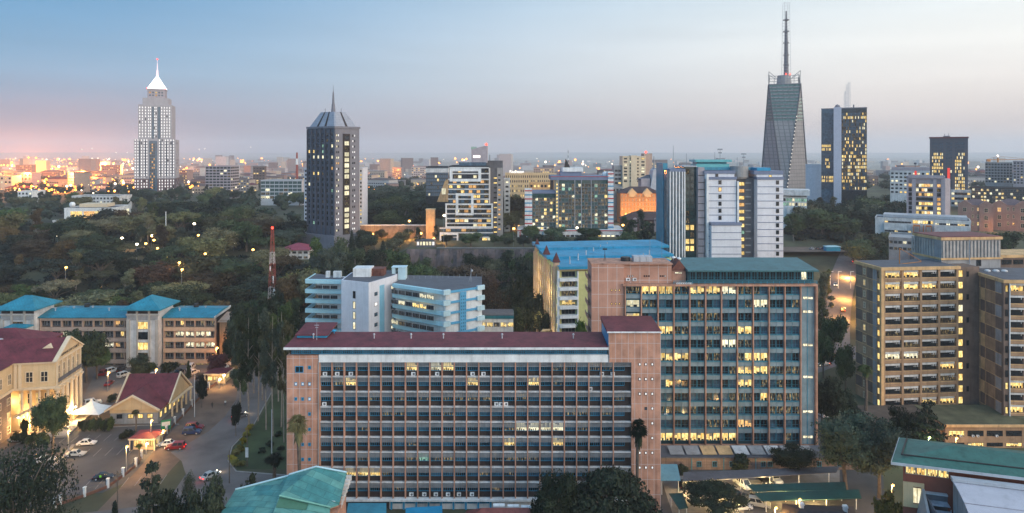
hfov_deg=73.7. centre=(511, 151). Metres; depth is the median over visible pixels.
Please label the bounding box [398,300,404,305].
window
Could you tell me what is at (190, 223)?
tree
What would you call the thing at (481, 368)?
window
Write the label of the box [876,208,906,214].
tree
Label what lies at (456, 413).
window
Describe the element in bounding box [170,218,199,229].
acacia tree
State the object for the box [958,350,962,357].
window
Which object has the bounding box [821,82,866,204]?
glass tower
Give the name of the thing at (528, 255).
tree
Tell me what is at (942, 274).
window
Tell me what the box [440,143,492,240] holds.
stepped tower
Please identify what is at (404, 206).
tree
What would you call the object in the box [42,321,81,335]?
window
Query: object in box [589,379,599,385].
window
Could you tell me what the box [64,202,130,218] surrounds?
white villa
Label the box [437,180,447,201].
wedge wall
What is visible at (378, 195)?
tree
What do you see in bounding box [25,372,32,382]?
window
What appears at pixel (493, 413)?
window
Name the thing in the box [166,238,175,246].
tree
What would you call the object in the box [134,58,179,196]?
lit tower
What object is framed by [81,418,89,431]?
shrub
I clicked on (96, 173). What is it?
distant building
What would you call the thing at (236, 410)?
tree
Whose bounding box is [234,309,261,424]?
gum tree
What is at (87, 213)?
window
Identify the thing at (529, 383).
window
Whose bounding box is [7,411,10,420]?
window
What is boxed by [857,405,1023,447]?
podium
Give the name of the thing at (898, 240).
grey block
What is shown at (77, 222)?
tree
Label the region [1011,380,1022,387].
window
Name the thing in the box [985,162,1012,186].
unfinished tower
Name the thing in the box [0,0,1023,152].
sky
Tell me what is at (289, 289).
tree
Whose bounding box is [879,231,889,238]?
tree
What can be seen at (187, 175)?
distant building
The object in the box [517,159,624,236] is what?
glass headquarters
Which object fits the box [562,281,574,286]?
window
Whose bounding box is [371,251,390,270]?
tree
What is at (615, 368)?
window
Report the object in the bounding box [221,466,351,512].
teal roof building
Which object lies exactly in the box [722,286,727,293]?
window
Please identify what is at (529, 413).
window
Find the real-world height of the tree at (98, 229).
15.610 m
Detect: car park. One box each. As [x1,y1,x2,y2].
[0,425,175,509]
[83,364,212,423]
[783,247,846,251]
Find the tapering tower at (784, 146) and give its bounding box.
[762,2,806,188]
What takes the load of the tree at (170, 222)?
on the ground at (176, 473)
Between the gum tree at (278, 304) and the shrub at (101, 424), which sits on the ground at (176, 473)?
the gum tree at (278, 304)
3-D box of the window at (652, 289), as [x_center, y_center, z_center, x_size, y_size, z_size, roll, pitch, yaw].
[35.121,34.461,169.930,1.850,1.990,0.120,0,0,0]
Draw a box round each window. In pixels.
[7,373,10,385]
[7,397,10,405]
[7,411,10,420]
[7,425,10,434]
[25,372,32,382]
[35,392,37,403]
[40,371,47,381]
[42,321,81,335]
[58,364,60,378]
[70,211,81,215]
[72,355,74,368]
[84,211,95,217]
[101,166,119,174]
[135,106,173,189]
[138,322,147,328]
[138,332,147,339]
[138,342,147,349]
[147,440,152,445]
[239,180,247,191]
[292,350,653,503]
[309,134,354,231]
[321,364,330,370]
[330,285,337,288]
[330,295,337,298]
[330,305,337,308]
[330,315,337,318]
[333,364,342,370]
[346,364,355,370]
[346,379,355,385]
[358,364,367,370]
[358,379,367,385]
[370,364,379,370]
[370,379,379,385]
[370,394,379,400]
[382,364,391,370]
[382,379,391,385]
[382,394,391,400]
[391,289,397,293]
[391,299,397,303]
[391,309,397,314]
[391,319,397,324]
[394,364,404,370]
[394,379,404,385]
[394,394,404,400]
[394,408,404,415]
[398,290,404,294]
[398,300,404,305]
[398,310,404,315]
[398,320,404,325]
[405,291,411,295]
[405,301,411,306]
[405,311,411,316]
[405,322,411,326]
[407,364,416,370]
[407,379,416,385]
[407,394,416,400]
[407,408,416,415]
[412,168,425,178]
[412,292,418,296]
[412,302,418,307]
[412,313,418,317]
[412,323,418,328]
[419,364,428,370]
[419,379,428,385]
[419,394,428,400]
[419,408,428,415]
[427,294,433,299]
[427,305,433,309]
[427,315,433,320]
[427,326,433,331]
[431,364,440,370]
[431,379,440,385]
[431,394,440,400]
[431,408,440,415]
[443,364,453,370]
[443,379,453,385]
[443,394,453,400]
[443,408,453,415]
[443,423,453,430]
[449,169,487,202]
[455,364,465,370]
[455,379,465,385]
[455,394,465,400]
[455,408,465,415]
[455,423,465,430]
[467,364,477,370]
[467,379,477,385]
[467,394,477,400]
[467,408,477,415]
[467,423,477,430]
[480,364,489,370]
[480,379,489,385]
[480,394,489,400]
[480,408,489,415]
[480,423,489,430]
[487,322,492,326]
[492,364,501,370]
[492,379,501,385]
[492,394,501,400]
[492,408,501,415]
[492,423,501,430]
[494,322,499,326]
[501,322,506,326]
[504,364,514,370]
[504,379,514,385]
[504,394,514,400]
[504,408,514,415]
[504,423,514,430]
[507,322,512,326]
[516,364,526,370]
[516,379,526,385]
[516,394,526,400]
[516,408,526,415]
[516,423,526,430]
[519,183,620,236]
[528,364,538,370]
[528,379,538,385]
[528,394,538,400]
[528,408,538,415]
[528,423,538,430]
[541,364,550,370]
[541,379,550,385]
[541,394,550,400]
[541,408,550,415]
[541,423,550,430]
[553,364,562,370]
[553,379,562,385]
[553,394,562,400]
[553,408,562,415]
[553,423,562,430]
[562,271,574,276]
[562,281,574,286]
[562,291,574,295]
[562,300,574,304]
[562,309,574,313]
[562,318,574,323]
[562,328,574,331]
[565,364,575,370]
[565,379,575,385]
[565,394,575,400]
[565,408,575,415]
[565,423,575,430]
[577,364,587,370]
[577,379,587,385]
[577,394,587,400]
[577,408,587,415]
[577,423,587,430]
[589,364,599,370]
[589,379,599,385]
[589,394,599,400]
[589,408,599,415]
[602,364,611,370]
[602,379,611,385]
[602,394,611,400]
[602,408,611,415]
[611,272,812,440]
[614,364,623,370]
[614,379,623,385]
[614,394,623,400]
[614,408,623,415]
[626,286,639,293]
[626,300,639,306]
[626,313,639,315]
[642,286,648,293]
[642,300,648,307]
[649,286,656,293]
[649,300,656,307]
[649,313,656,320]
[659,286,664,293]
[659,300,664,307]
[659,313,664,320]
[659,326,664,333]
[661,353,664,360]
[661,366,664,373]
[666,286,672,293]
[666,300,672,307]
[666,313,672,320]
[666,326,672,333]
[666,340,672,346]
[666,353,672,360]
[666,366,672,373]
[675,286,680,293]
[675,300,680,307]
[675,313,680,320]
[675,326,680,333]
[675,340,680,346]
[675,353,680,360]
[675,366,680,373]
[681,286,687,293]
[681,300,687,307]
[681,313,687,320]
[681,326,687,333]
[681,340,687,346]
[681,353,687,360]
[691,286,696,293]
[691,300,696,307]
[691,313,696,320]
[691,326,696,333]
[691,340,696,346]
[691,353,696,360]
[697,286,703,293]
[697,300,703,307]
[697,313,703,320]
[697,326,703,333]
[697,340,703,346]
[697,461,701,466]
[706,286,712,293]
[706,300,712,307]
[706,313,712,320]
[706,326,712,333]
[712,461,716,466]
[713,286,719,293]
[713,300,719,307]
[713,313,719,320]
[713,326,719,333]
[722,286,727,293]
[722,300,727,307]
[722,313,727,320]
[729,286,735,293]
[729,300,735,307]
[738,286,743,293]
[738,300,743,307]
[744,286,751,293]
[761,461,765,466]
[822,112,865,189]
[885,273,899,277]
[885,284,899,289]
[885,293,899,300]
[885,305,899,312]
[885,319,899,323]
[885,328,899,335]
[885,340,899,347]
[885,354,899,358]
[885,363,899,370]
[885,377,899,381]
[885,389,899,393]
[885,398,899,404]
[904,272,917,277]
[904,281,917,288]
[904,293,917,300]
[904,307,917,311]
[904,316,917,323]
[904,330,917,334]
[904,339,917,346]
[904,351,917,358]
[904,365,917,369]
[904,374,917,381]
[904,388,917,392]
[904,397,917,404]
[905,466,915,474]
[913,487,920,503]
[916,468,926,475]
[922,272,935,276]
[922,281,935,288]
[922,295,935,299]
[922,304,935,311]
[922,318,935,322]
[922,327,935,334]
[922,341,935,345]
[922,350,935,357]
[922,362,935,369]
[922,376,935,380]
[922,385,935,392]
[927,469,937,476]
[932,142,969,204]
[938,470,948,478]
[940,272,953,276]
[940,283,953,287]
[940,292,953,299]
[940,306,953,310]
[940,315,953,322]
[940,329,953,333]
[940,338,953,345]
[940,352,953,356]
[940,361,953,368]
[940,375,953,379]
[940,384,953,391]
[940,396,953,402]
[948,431,963,435]
[958,270,962,276]
[958,281,962,288]
[958,293,962,299]
[958,304,962,311]
[958,316,962,322]
[958,327,962,334]
[958,339,962,345]
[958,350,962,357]
[958,362,962,368]
[958,373,962,380]
[958,385,962,391]
[958,396,962,403]
[968,431,983,435]
[968,443,983,445]
[976,260,980,265]
[987,431,1002,435]
[987,443,1002,445]
[1001,260,1011,264]
[1005,297,1007,413]
[1006,431,1021,435]
[1006,443,1021,445]
[1011,285,1022,290]
[1011,295,1022,302]
[1011,307,1022,314]
[1011,319,1022,327]
[1011,334,1022,339]
[1011,346,1022,351]
[1011,358,1022,363]
[1011,368,1022,375]
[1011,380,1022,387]
[1011,392,1022,399]
[1011,407,1022,411]
[1013,259,1022,263]
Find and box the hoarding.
[161,419,170,431]
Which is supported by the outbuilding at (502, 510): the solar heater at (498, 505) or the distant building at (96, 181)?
the solar heater at (498, 505)
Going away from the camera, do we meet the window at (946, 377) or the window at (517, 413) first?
the window at (517, 413)
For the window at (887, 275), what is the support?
in the government block at (917, 331)
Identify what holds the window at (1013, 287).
in the government block at (1001, 340)
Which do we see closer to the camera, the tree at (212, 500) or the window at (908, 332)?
the tree at (212, 500)
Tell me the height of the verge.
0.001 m
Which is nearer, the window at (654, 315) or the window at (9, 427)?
the window at (654, 315)
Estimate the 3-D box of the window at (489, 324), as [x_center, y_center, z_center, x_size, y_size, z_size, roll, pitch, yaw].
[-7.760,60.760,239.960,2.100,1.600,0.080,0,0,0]
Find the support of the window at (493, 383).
in the government block at (448, 420)
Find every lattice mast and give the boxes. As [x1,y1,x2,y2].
[268,227,275,297]
[296,152,297,178]
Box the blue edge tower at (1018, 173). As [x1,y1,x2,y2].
[1013,161,1023,186]
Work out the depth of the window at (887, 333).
200.29 m
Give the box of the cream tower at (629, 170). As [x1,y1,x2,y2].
[612,151,651,188]
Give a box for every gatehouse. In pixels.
[128,429,166,450]
[203,367,233,383]
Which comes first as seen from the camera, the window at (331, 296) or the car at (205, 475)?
the car at (205, 475)
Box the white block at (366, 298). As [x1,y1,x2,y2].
[305,265,484,331]
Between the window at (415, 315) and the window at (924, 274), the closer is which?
the window at (924, 274)
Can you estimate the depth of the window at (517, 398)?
143.70 m
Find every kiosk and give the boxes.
[416,239,435,246]
[824,245,839,250]
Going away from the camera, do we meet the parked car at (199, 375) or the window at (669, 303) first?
the window at (669, 303)
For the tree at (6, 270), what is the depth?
348.73 m
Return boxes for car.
[64,449,86,456]
[76,438,96,445]
[83,398,101,404]
[92,471,115,480]
[98,369,105,375]
[104,380,114,385]
[105,367,116,373]
[116,365,126,371]
[116,371,127,377]
[156,439,175,446]
[165,440,185,450]
[173,368,185,372]
[182,426,201,435]
[185,421,204,428]
[191,369,199,375]
[195,373,206,379]
[199,470,220,480]
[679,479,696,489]
[734,504,752,511]
[740,490,753,498]
[748,494,770,508]
[756,477,771,483]
[769,476,782,483]
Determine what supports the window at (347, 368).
in the government block at (448, 420)
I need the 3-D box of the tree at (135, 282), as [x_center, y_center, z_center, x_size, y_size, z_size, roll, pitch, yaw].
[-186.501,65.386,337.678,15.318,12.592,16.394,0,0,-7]
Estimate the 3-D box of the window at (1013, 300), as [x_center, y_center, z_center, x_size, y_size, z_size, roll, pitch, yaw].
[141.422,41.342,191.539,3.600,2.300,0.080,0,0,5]
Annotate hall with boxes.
[104,371,192,423]
[950,475,1023,512]
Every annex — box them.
[482,309,513,331]
[661,445,859,469]
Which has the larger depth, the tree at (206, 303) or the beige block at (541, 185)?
the beige block at (541, 185)
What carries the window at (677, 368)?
in the government block at (739, 350)
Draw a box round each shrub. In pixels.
[10,431,19,442]
[17,432,27,443]
[20,419,28,432]
[24,432,36,444]
[33,433,42,443]
[37,431,49,445]
[77,420,85,429]
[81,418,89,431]
[87,417,94,430]
[92,417,101,430]
[99,419,105,430]
[101,417,109,430]
[107,393,116,401]
[107,416,114,430]
[118,428,134,438]
[227,454,237,460]
[230,458,238,465]
[231,448,240,455]
[235,444,244,451]
[236,460,245,466]
[238,436,246,444]
[240,472,256,486]
[242,430,250,436]
[245,423,253,429]
[258,447,266,452]
[265,440,273,446]
[274,431,281,436]
[277,445,284,450]
[677,463,688,474]
[731,453,751,469]
[871,489,902,512]
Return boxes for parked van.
[186,362,195,369]
[733,478,750,489]
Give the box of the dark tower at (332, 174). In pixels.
[302,88,359,248]
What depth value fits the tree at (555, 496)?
122.47 m
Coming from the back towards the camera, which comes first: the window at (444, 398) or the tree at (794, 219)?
the tree at (794, 219)
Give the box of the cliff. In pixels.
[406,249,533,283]
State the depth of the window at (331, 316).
236.58 m
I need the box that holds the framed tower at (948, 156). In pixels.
[929,133,970,205]
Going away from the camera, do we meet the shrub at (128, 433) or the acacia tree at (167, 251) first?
the shrub at (128, 433)
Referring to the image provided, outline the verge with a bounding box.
[98,378,237,510]
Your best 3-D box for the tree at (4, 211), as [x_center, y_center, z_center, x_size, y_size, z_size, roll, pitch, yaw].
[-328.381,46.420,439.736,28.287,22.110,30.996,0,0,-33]
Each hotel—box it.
[205,165,238,198]
[505,170,556,198]
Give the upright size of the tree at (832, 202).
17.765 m
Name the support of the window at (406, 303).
in the white block at (366, 298)
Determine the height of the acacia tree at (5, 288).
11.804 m
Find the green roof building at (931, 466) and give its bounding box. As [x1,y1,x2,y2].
[891,438,1023,512]
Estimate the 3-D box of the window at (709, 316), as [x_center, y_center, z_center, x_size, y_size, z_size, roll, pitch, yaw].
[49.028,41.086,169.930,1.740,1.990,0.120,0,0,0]
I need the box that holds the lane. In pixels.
[662,470,839,512]
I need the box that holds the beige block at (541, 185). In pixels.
[529,180,553,189]
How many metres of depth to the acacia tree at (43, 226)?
413.99 m
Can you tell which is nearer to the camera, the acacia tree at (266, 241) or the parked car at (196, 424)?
the parked car at (196, 424)
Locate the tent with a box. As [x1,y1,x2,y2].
[69,399,111,416]
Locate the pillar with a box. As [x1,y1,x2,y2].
[425,208,435,238]
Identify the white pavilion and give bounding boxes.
[783,188,809,227]
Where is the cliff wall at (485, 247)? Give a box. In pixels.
[437,247,534,248]
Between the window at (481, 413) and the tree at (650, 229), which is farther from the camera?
the tree at (650, 229)
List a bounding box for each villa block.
[958,199,992,231]
[993,199,1023,231]
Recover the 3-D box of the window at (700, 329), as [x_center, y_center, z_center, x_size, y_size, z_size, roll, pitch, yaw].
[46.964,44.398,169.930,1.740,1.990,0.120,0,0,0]
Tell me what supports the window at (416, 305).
in the white block at (366, 298)
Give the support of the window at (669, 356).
in the government block at (739, 350)
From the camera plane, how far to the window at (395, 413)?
143.70 m
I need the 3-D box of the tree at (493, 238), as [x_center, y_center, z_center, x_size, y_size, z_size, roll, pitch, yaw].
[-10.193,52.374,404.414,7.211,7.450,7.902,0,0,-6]
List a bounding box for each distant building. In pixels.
[4,170,24,175]
[4,185,35,192]
[16,164,35,171]
[41,170,64,175]
[48,177,67,190]
[67,172,89,192]
[90,177,102,183]
[90,179,98,190]
[92,170,115,175]
[92,172,102,176]
[92,184,116,188]
[94,175,111,183]
[101,165,122,174]
[109,174,124,183]
[119,174,133,184]
[120,178,133,184]
[179,170,192,184]
[179,174,182,181]
[191,178,204,183]
[192,184,204,193]
[193,172,199,178]
[194,167,204,175]
[239,177,248,192]
[249,183,257,190]
[250,172,275,178]
[253,166,265,188]
[266,176,282,178]
[276,174,287,178]
[290,176,303,178]
[368,174,378,178]
[368,178,397,187]
[369,170,387,177]
[386,183,398,186]
[392,167,403,177]
[411,166,425,178]
[411,179,425,188]
[533,167,554,171]
[597,169,611,174]
[867,174,877,184]
[896,165,919,166]
[968,177,984,185]
[974,170,984,175]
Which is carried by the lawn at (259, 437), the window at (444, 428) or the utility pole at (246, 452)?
the utility pole at (246, 452)
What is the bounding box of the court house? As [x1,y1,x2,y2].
[0,328,90,443]
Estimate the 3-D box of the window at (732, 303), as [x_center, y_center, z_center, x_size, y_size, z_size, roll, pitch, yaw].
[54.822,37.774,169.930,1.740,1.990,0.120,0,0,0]
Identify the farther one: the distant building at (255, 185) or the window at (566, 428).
the distant building at (255, 185)
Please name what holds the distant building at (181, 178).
on the ground at (176, 473)
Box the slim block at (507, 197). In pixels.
[504,178,509,231]
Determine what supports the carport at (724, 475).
on the lane
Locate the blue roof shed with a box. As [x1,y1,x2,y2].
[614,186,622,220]
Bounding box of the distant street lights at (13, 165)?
[0,157,976,192]
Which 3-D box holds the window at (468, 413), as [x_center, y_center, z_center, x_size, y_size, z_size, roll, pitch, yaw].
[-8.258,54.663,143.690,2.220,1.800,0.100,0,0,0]
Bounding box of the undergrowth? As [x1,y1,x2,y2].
[0,220,1013,331]
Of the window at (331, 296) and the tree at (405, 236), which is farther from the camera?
the tree at (405, 236)
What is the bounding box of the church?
[636,158,655,189]
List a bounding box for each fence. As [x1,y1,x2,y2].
[53,449,142,506]
[157,377,217,446]
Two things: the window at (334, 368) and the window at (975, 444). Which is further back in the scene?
the window at (975, 444)
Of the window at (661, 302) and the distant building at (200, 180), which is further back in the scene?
the distant building at (200, 180)
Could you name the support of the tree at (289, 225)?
on the ground at (176, 473)
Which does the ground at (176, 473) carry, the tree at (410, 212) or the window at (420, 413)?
the tree at (410, 212)
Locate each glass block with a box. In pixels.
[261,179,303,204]
[425,166,448,218]
[972,186,1023,202]
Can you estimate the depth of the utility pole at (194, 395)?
192.95 m
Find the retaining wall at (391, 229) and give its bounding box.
[360,224,425,237]
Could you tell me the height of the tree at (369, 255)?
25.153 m
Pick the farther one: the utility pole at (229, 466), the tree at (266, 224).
the tree at (266, 224)
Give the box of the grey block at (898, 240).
[888,232,913,259]
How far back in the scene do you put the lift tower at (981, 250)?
209.38 m
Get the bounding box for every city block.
[0,175,21,189]
[16,172,40,188]
[17,190,45,198]
[71,194,131,208]
[91,189,117,192]
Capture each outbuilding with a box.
[347,503,385,512]
[406,506,441,512]
[465,508,530,512]
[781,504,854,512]
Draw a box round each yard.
[0,364,230,512]
[661,470,884,512]
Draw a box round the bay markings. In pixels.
[50,385,165,488]
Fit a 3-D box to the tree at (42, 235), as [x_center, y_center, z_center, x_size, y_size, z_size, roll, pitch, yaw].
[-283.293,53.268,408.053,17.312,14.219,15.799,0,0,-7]
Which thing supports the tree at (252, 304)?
on the ground at (176, 473)
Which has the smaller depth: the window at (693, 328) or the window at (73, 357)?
the window at (693, 328)
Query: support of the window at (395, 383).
in the government block at (448, 420)
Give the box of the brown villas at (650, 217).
[619,211,655,231]
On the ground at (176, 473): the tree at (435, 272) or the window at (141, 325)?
the tree at (435, 272)
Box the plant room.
[917,489,950,512]
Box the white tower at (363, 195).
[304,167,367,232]
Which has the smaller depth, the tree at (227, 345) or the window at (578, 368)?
the window at (578, 368)
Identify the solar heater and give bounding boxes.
[493,503,504,507]
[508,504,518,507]
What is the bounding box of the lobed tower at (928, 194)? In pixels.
[906,175,949,214]
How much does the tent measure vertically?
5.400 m
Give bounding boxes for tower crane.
[986,155,1023,161]
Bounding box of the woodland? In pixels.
[0,173,1022,220]
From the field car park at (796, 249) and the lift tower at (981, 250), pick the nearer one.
the lift tower at (981, 250)
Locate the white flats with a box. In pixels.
[285,243,312,258]
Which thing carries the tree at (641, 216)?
on the ground at (176, 473)
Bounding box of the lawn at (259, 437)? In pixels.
[234,393,286,468]
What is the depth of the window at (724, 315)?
169.94 m
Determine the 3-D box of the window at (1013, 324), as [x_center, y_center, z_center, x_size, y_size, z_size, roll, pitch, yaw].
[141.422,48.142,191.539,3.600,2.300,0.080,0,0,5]
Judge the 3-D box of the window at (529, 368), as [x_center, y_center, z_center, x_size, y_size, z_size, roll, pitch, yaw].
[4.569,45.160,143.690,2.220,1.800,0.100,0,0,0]
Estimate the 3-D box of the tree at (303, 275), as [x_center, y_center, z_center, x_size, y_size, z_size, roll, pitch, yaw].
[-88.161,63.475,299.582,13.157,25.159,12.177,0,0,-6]
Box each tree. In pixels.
[0,207,27,228]
[0,211,30,229]
[0,225,21,243]
[0,264,18,281]
[0,283,26,294]
[0,294,21,305]
[0,438,73,512]
[3,233,34,248]
[5,454,81,512]
[7,196,39,206]
[8,192,17,197]
[8,238,53,261]
[10,284,48,297]
[14,254,23,269]
[14,258,83,279]
[20,230,53,242]
[28,389,70,455]
[30,208,43,233]
[30,278,80,298]
[31,223,54,243]
[37,191,44,199]
[37,197,57,204]
[41,240,77,260]
[47,214,105,239]
[52,258,83,278]
[54,290,115,306]
[58,229,95,241]
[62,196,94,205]
[62,328,109,382]
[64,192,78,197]
[64,232,123,267]
[66,247,110,271]
[67,251,84,289]
[69,250,140,270]
[71,289,124,295]
[81,270,119,286]
[83,224,105,235]
[83,347,111,379]
[87,215,123,235]
[88,208,118,221]
[92,279,103,289]
[96,294,134,305]
[99,191,113,193]
[109,258,141,271]
[112,196,122,204]
[112,500,117,512]
[114,208,145,233]
[114,212,156,234]
[114,299,128,305]
[115,243,142,259]
[119,275,140,291]
[120,269,135,296]
[124,284,134,298]
[126,188,146,193]
[127,290,151,302]
[127,353,150,373]
[129,259,180,286]
[130,290,143,302]
[131,192,154,201]
[131,409,139,432]
[132,460,168,512]
[133,225,147,248]
[136,197,146,210]
[136,443,141,463]
[139,251,169,265]
[139,281,172,294]
[142,215,155,243]
[142,223,176,240]
[143,203,171,216]
[145,200,170,208]
[146,362,157,372]
[147,202,158,214]
[147,281,211,294]
[148,257,186,265]
[151,245,202,258]
[151,283,206,297]
[154,216,174,227]
[155,224,168,247]
[156,211,201,227]
[157,290,200,306]
[159,361,179,372]
[159,488,188,512]
[163,253,223,279]
[166,186,184,199]
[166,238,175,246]
[167,201,197,214]
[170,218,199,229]
[172,235,229,257]
[173,188,180,199]
[174,227,186,244]
[179,270,239,293]
[180,222,198,226]
[181,469,196,498]
[185,360,190,378]
[185,471,226,512]
[189,204,225,214]
[193,212,221,225]
[194,292,215,304]
[195,201,209,206]
[195,377,207,407]
[196,193,212,201]
[196,226,239,249]
[197,255,227,270]
[200,215,231,231]
[202,220,224,231]
[203,300,212,305]
[204,186,222,198]
[205,299,231,310]
[205,352,227,369]
[208,198,239,207]
[209,257,257,286]
[217,218,253,230]
[218,208,258,220]
[221,282,265,303]
[222,189,242,198]
[222,331,236,366]
[223,301,248,340]
[225,320,250,418]
[226,205,250,210]
[231,221,262,251]
[231,402,241,432]
[232,369,246,394]
[233,207,243,219]
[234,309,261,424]
[236,217,277,235]
[238,197,246,203]
[238,297,265,308]
[244,273,281,293]
[245,302,269,420]
[246,307,255,392]
[247,187,253,196]
[247,246,292,270]
[249,236,291,249]
[250,299,275,399]
[251,213,288,237]
[253,261,287,270]
[256,254,305,276]
[257,288,285,321]
[257,291,273,300]
[257,312,275,429]
[258,308,283,435]
[261,260,273,274]
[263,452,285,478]
[267,309,288,400]
[268,301,293,426]
[270,227,307,244]
[270,296,303,306]
[271,272,304,305]
[271,301,283,333]
[275,299,301,334]
[276,320,293,442]
[278,220,308,241]
[279,266,321,279]
[285,414,309,470]
[288,192,303,205]
[296,267,317,307]
[307,236,322,269]
[308,243,349,276]
[329,235,356,272]
[342,248,367,276]
[348,229,355,251]
[349,236,356,251]
[351,246,380,264]
[353,234,378,251]
[356,229,372,235]
[356,232,363,248]
[368,191,387,198]
[368,207,378,223]
[371,201,401,216]
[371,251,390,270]
[372,209,407,223]
[373,229,387,239]
[375,195,401,203]
[378,241,385,251]
[382,248,413,270]
[385,238,403,250]
[386,190,422,203]
[391,231,410,244]
[397,264,434,274]
[399,201,410,220]
[404,229,414,234]
[407,205,417,217]
[409,214,425,223]
[410,202,444,219]
[413,257,433,266]
[414,227,421,240]
[419,264,440,275]
[432,225,438,238]
[434,265,447,272]
[440,264,502,277]
[441,234,452,244]
[460,232,483,246]
[462,252,492,267]
[478,272,499,302]
[482,258,505,269]
[482,282,512,308]
[489,234,500,244]
[493,268,513,284]
[496,286,520,307]
[498,250,513,281]
[500,234,510,241]
[503,195,524,228]
[503,209,524,230]
[503,231,515,238]
[503,239,514,246]
[508,252,532,275]
[512,254,532,279]
[512,306,524,331]
[513,269,532,304]
[516,234,531,246]
[517,296,537,331]
[519,225,539,239]
[524,229,539,241]
[524,291,543,331]
[528,468,577,512]
[534,233,553,241]
[535,306,550,331]
[543,226,567,238]
[552,236,570,240]
[570,463,662,512]
[573,235,586,240]
[575,317,586,331]
[577,228,599,240]
[587,236,600,240]
[616,231,638,239]
[621,218,628,232]
[624,229,652,238]
[627,219,636,231]
[628,418,647,477]
[634,209,645,229]
[640,229,649,239]
[644,221,650,229]
[646,223,655,239]
[680,478,749,512]
[767,442,819,475]
[783,212,807,230]
[785,213,800,240]
[792,206,810,215]
[800,208,847,234]
[807,199,823,208]
[807,203,817,209]
[810,404,876,489]
[816,197,824,207]
[818,271,835,317]
[818,297,828,329]
[818,328,836,378]
[818,375,854,420]
[818,378,830,418]
[819,314,849,357]
[825,204,853,219]
[825,269,831,305]
[828,196,836,207]
[833,342,855,388]
[838,218,862,233]
[839,199,880,205]
[839,238,878,259]
[844,386,857,413]
[846,202,880,226]
[850,209,873,234]
[852,414,911,498]
[853,194,884,201]
[853,203,864,232]
[854,233,862,241]
[855,197,890,205]
[857,365,873,410]
[861,233,878,246]
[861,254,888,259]
[862,206,892,223]
[867,233,888,248]
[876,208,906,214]
[877,244,888,255]
[878,194,906,201]
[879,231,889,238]
[881,200,906,208]
[883,206,904,210]
[888,403,919,437]
[906,399,950,441]
[986,231,1023,248]
[1001,237,1011,248]
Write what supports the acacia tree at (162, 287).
on the ground at (176, 473)
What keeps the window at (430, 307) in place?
in the white block at (366, 298)
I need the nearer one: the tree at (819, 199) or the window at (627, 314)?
the window at (627, 314)
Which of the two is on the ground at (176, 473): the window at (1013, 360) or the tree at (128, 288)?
the tree at (128, 288)
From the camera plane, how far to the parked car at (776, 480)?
154.04 m
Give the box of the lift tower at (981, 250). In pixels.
[911,231,1002,267]
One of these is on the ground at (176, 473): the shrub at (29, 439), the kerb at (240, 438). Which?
the kerb at (240, 438)
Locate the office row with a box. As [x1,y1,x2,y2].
[0,294,232,366]
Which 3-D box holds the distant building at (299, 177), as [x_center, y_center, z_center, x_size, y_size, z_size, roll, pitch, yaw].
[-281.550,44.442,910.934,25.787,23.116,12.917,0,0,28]
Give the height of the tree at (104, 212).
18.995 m
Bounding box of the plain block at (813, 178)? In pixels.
[805,164,820,201]
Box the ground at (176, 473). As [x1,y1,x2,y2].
[0,175,1023,512]
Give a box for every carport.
[661,464,680,494]
[669,493,687,512]
[683,466,839,492]
[747,482,845,501]
[755,489,861,511]
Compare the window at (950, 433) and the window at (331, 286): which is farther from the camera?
the window at (331, 286)
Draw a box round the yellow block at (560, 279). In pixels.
[532,239,673,331]
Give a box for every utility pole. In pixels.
[113,471,121,509]
[194,374,194,416]
[229,450,229,482]
[245,428,247,466]
[271,409,271,453]
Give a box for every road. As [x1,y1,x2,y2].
[86,368,282,512]
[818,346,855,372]
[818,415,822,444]
[825,252,862,353]
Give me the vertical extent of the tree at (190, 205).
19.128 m
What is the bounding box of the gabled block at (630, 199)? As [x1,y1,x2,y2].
[616,186,655,222]
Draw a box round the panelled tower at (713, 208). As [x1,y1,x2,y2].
[656,149,783,257]
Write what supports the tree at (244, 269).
on the ground at (176, 473)
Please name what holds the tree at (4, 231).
on the ground at (176, 473)
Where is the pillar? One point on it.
(430, 219)
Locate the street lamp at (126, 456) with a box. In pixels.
[126,445,128,471]
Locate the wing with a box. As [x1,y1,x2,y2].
[1001,249,1023,267]
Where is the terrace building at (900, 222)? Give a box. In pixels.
[875,212,970,233]
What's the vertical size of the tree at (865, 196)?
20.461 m
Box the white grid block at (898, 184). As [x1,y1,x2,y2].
[890,162,929,202]
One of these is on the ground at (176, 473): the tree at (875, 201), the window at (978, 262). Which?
the tree at (875, 201)
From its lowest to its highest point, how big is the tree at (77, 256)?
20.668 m
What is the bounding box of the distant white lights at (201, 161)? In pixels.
[9,147,978,193]
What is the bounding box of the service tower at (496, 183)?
[487,155,502,236]
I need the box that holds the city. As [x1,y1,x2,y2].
[0,154,1023,177]
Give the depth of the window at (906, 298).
200.88 m
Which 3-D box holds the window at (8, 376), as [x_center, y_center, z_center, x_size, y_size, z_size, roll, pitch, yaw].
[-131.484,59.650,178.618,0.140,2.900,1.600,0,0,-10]
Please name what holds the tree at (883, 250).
on the ground at (176, 473)
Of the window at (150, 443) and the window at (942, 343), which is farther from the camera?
the window at (942, 343)
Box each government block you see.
[283,316,661,509]
[585,248,818,444]
[854,248,978,404]
[978,268,1023,415]
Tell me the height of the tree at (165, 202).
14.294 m
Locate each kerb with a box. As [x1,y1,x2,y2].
[47,444,75,470]
[113,424,178,426]
[227,393,284,475]
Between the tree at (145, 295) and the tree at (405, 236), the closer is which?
the tree at (145, 295)
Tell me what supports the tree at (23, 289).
on the ground at (176, 473)

